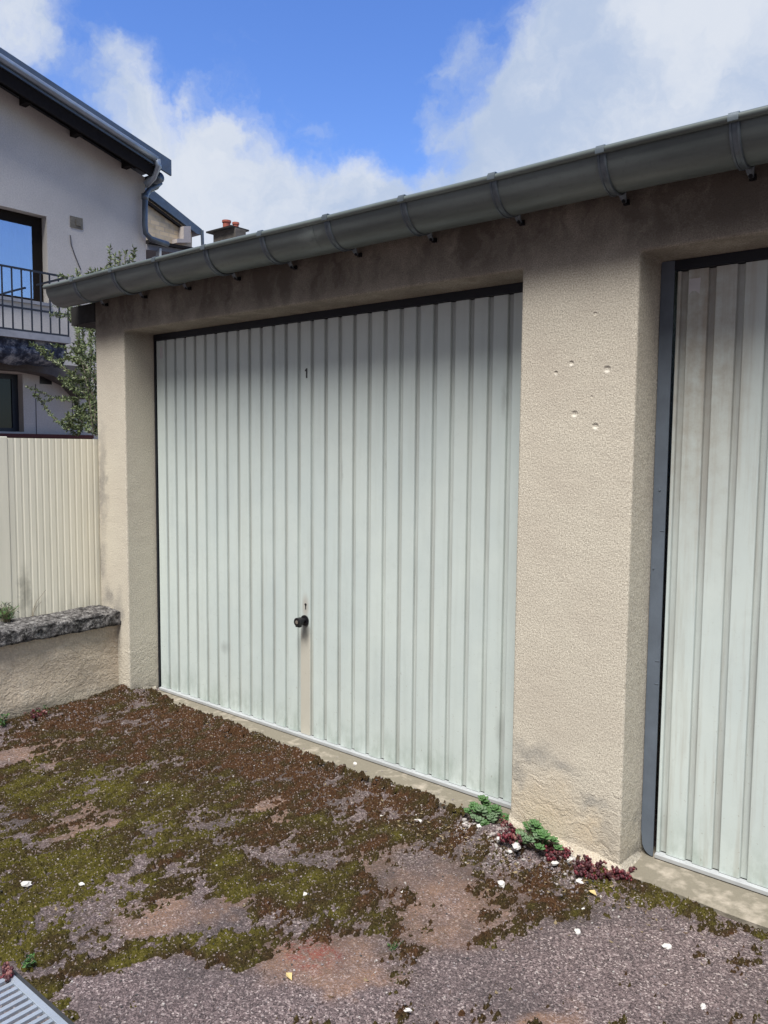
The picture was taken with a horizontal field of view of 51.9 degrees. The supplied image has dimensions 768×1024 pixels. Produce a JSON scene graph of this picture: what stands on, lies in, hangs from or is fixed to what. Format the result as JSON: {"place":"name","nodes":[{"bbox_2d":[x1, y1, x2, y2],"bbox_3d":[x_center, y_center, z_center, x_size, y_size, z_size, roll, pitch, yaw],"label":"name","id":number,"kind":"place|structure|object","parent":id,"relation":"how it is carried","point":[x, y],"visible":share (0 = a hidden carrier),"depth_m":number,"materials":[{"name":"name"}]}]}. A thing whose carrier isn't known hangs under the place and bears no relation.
{"place":"outdoors","nodes":[
{"label":"outdoors","id":0,"kind":"place"},
{"bbox_2d":[146,240,193,258],"bbox_3d":[-6.096,-5.745,19.834,2.600,1.618,1.315,4,6,39],"label":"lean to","id":1,"kind":"object","parent":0,"point":[154,249],"visible":0.18,"depth_m":18.94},
{"bbox_2d":[145,188,203,246],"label":"stone house","id":2,"kind":"structure","parent":0,"point":[168,222],"depth_m":22.97,"materials":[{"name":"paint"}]},
{"bbox_2d":[206,219,248,241],"bbox_3d":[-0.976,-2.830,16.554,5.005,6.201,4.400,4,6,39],"label":"chimney","id":3,"kind":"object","parent":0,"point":[227,230],"depth_m":15.87,"materials":[{"name":"concrete"}]},
{"bbox_2d":[0,687,767,1023],"bbox_3d":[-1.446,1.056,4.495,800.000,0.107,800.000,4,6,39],"label":"ground","id":4,"kind":"structure","parent":0,"point":[156,984],"depth_m":2.26,"materials":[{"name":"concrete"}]},
{"bbox_2d":[0,713,8,726],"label":"weed","id":5,"kind":"object","parent":4,"relation":"on","point":[2,722],"visible":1,"depth_m":3.98,"materials":[{"name":"green plant"}]},
{"bbox_2d":[0,961,13,982],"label":"stonecrop","id":6,"kind":"object","parent":4,"relation":"on","point":[7,973],"visible":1,"depth_m":2.16,"materials":[{"name":"plant"}]},
{"bbox_2d":[20,953,36,968],"bbox_3d":[-0.998,1.258,2.213,0.044,0.036,0.048,4,6,39],"label":"weed","id":7,"kind":"object","parent":4,"relation":"on","point":[26,963],"visible":1,"depth_m":2.21,"materials":[{"name":"green plant"}]},
{"bbox_2d":[24,708,47,718],"bbox_3d":[-1.875,1.062,4.211,0.343,0.096,0.142,5,7,45],"label":"stonecrop","id":8,"kind":"object","parent":4,"relation":"on","point":[40,714],"visible":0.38,"depth_m":4.11,"materials":[{"name":"red plant"}]},
{"bbox_2d":[0,970,74,1023],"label":"drain grate","id":9,"kind":"object","parent":4,"relation":"on","point":[39,1002],"visible":1,"depth_m":2.06,"materials":[{"name":"grey metal"}]},
{"bbox_2d":[0,605,121,719],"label":"garden wall","id":10,"kind":"structure","parent":4,"relation":"on","point":[54,659],"depth_m":4.26,"materials":[{"name":"paint"}]},
{"bbox_2d":[0,602,19,622],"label":"grass tuft","id":11,"kind":"object","parent":10,"relation":"on","point":[5,616],"visible":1,"depth_m":4.18,"materials":[{"name":"green plant"}]},
{"bbox_2d":[0,436,100,621],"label":"metal fence","id":12,"kind":"object","parent":10,"relation":"on","point":[49,521],"visible":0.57,"depth_m":4.38,"materials":[{"name":"beige metal"}]},
{"bbox_2d":[25,243,137,436],"bbox_3d":[-2.432,-0.653,6.579,0.740,3.147,2.240,-3,6,-34],"label":"shrub","id":13,"kind":"object","parent":4,"relation":"on","point":[90,417],"visible":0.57,"depth_m":6.64,"materials":[{"name":"green plant"}]},
{"bbox_2d":[0,47,171,438],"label":"house","id":14,"kind":"structure","parent":4,"relation":"on","point":[74,184],"depth_m":12.75,"materials":[{"name":"paint"}]},
{"bbox_2d":[0,373,18,431],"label":"window","id":15,"kind":"structure","parent":14,"relation":"in","point":[9,407],"depth_m":12.58,"materials":[{"name":"glass"}]},
{"bbox_2d":[0,209,51,306],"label":"window","id":16,"kind":"structure","parent":14,"relation":"in","point":[14,237],"depth_m":12.70,"materials":[{"name":"clear glass"}]},
{"bbox_2d":[286,972,291,979],"bbox_3d":[-0.261,1.275,2.175,0.036,0.009,0.016,4,6,39],"label":"fallen leaf","id":17,"kind":"object","parent":4,"relation":"on","point":[289,975],"visible":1,"depth_m":2.17,"materials":[{"name":"yellow plant"}]},
{"bbox_2d":[0,684,767,1023],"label":"moss","id":18,"kind":"object","parent":4,"relation":"on","point":[198,750],"visible":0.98,"depth_m":2.88,"materials":[{"name":"green plant"}]},
{"bbox_2d":[21,881,31,886],"bbox_3d":[-1.185,1.232,2.616,0.038,0.017,0.025,2,5,12],"label":"white stone","id":19,"kind":"object","parent":18,"relation":"on","point":[25,883],"visible":1,"depth_m":2.61,"materials":[{"name":"white stone"}]},
{"bbox_2d":[497,880,504,887],"bbox_3d":[0.388,1.231,2.614,0.025,0.018,0.036,1,5,10],"label":"white stone","id":20,"kind":"object","parent":18,"relation":"on","point":[501,883],"visible":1,"depth_m":2.61,"materials":[{"name":"white stone"}]},
{"bbox_2d":[576,878,583,883],"bbox_3d":[0.652,1.233,2.636,0.024,0.016,0.034,1,5,7],"label":"white stone","id":21,"kind":"object","parent":18,"relation":"on","point":[578,880],"visible":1,"depth_m":2.63,"materials":[{"name":"white stone"}]},
{"bbox_2d":[4,687,763,948],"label":"rubble crumbs","id":22,"kind":"object","parent":4,"relation":"on","point":[572,886],"visible":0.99,"depth_m":2.76,"materials":[{"name":"stone"}]},
{"bbox_2d":[9,698,760,1020],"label":"litter","id":23,"kind":"object","parent":4,"relation":"on","point":[555,922],"visible":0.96,"depth_m":2.72,"materials":[{"name":"plant"}]},
{"bbox_2d":[387,940,403,950],"bbox_3d":[0.029,1.261,2.306,0.055,0.025,0.043,-3,6,-37],"label":"weed","id":24,"kind":"object","parent":4,"relation":"on","point":[393,946],"visible":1,"depth_m":2.30,"materials":[{"name":"green plant"}]},
{"bbox_2d":[43,105,767,932],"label":"garage building","id":25,"kind":"structure","parent":4,"relation":"on","point":[455,491],"depth_m":3.07,"materials":[{"name":"paint"}]},
{"bbox_2d":[153,282,522,808],"bbox_3d":[-0.349,0.092,3.771,2.496,2.049,0.118,4,6,39],"label":"garage door","id":26,"kind":"structure","parent":25,"relation":"in","point":[337,489],"depth_m":3.60,"materials":[{"name":"paint"}]},
{"bbox_2d":[641,247,767,895],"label":"garage door","id":27,"kind":"structure","parent":25,"relation":"in","point":[713,787],"depth_m":2.60,"materials":[{"name":"paint"}]},
{"bbox_2d":[463,794,508,825],"bbox_3d":[0.391,1.153,3.032,0.148,0.100,0.160,-2,5,-29],"label":"succulent","id":28,"kind":"object","parent":4,"relation":"on","point":[485,809],"visible":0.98,"depth_m":3.01,"materials":[{"name":"green plant"}]},
{"bbox_2d":[497,815,522,846],"bbox_3d":[0.478,1.170,2.912,0.110,0.092,0.298,2,5,15],"label":"stonecrop","id":29,"kind":"object","parent":4,"relation":"on","point":[504,837],"visible":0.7,"depth_m":2.82,"materials":[{"name":"red plant"}]},
{"bbox_2d":[456,818,580,871],"bbox_3d":[0.451,1.194,2.823,0.522,0.068,0.174,4,6,39],"label":"rubble heap","id":30,"kind":"object","parent":4,"relation":"on","point":[493,834],"visible":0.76,"depth_m":2.85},
{"bbox_2d":[512,842,520,849],"bbox_3d":[0.464,1.174,2.774,0.029,0.020,0.045,0,5,-11],"label":"white stone","id":31,"kind":"object","parent":30,"relation":"on","point":[516,845],"visible":1,"depth_m":2.76,"materials":[{"name":"white stone"}]},
{"bbox_2d":[512,799,539,843],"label":"dry grass","id":32,"kind":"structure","parent":4,"relation":"on","point":[526,823],"depth_m":2.81,"materials":[{"name":"beige plant"}]},
{"bbox_2d":[515,818,563,850],"bbox_3d":[0.539,1.153,2.791,0.189,0.101,0.095,4,6,39],"label":"succulent","id":33,"kind":"object","parent":4,"relation":"on","point":[541,837],"visible":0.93,"depth_m":2.78,"materials":[{"name":"green plant"}]},
{"bbox_2d":[544,841,572,860],"bbox_3d":[0.591,1.201,2.765,0.136,0.081,0.073,4,6,39],"label":"stonecrop","id":34,"kind":"object","parent":4,"relation":"on","point":[549,855],"visible":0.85,"depth_m":2.74,"materials":[{"name":"red plant"}]},
{"bbox_2d":[565,856,572,862],"bbox_3d":[0.641,1.201,2.732,0.025,0.016,0.032,4,6,39],"label":"white stone","id":35,"kind":"object","parent":4,"relation":"on","point":[570,858],"visible":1,"depth_m":2.72,"materials":[{"name":"white stone"}]},
{"bbox_2d":[574,928,580,934],"bbox_3d":[0.584,1.265,2.380,0.020,0.012,0.026,2,5,16],"label":"white stone","id":36,"kind":"object","parent":4,"relation":"on","point":[577,931],"visible":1,"depth_m":2.38,"materials":[{"name":"white stone"}]},
{"bbox_2d":[573,854,636,880],"bbox_3d":[0.750,1.212,2.661,0.224,0.084,0.116,1,5,6],"label":"stonecrop","id":37,"kind":"object","parent":4,"relation":"on","point":[618,873],"visible":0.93,"depth_m":2.65,"materials":[{"name":"red plant"}]},
{"bbox_2d":[662,943,671,948],"bbox_3d":[0.826,1.272,2.310,0.027,0.014,0.026,4,6,39],"label":"white stone","id":38,"kind":"object","parent":4,"relation":"on","point":[666,945],"visible":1,"depth_m":2.31,"materials":[{"name":"white stone"}]},
{"bbox_2d":[700,1003,705,1009],"bbox_3d":[0.837,1.298,2.072,0.015,0.009,0.021,1,5,7],"label":"white stone","id":39,"kind":"object","parent":4,"relation":"on","point":[702,1005],"visible":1,"depth_m":2.07,"materials":[{"name":"white stone"}]},
{"bbox_2d":[0,0,767,246],"label":"sky","id":40,"kind":"structure","parent":0,"point":[266,114],"materials":[{"name":"blue"}]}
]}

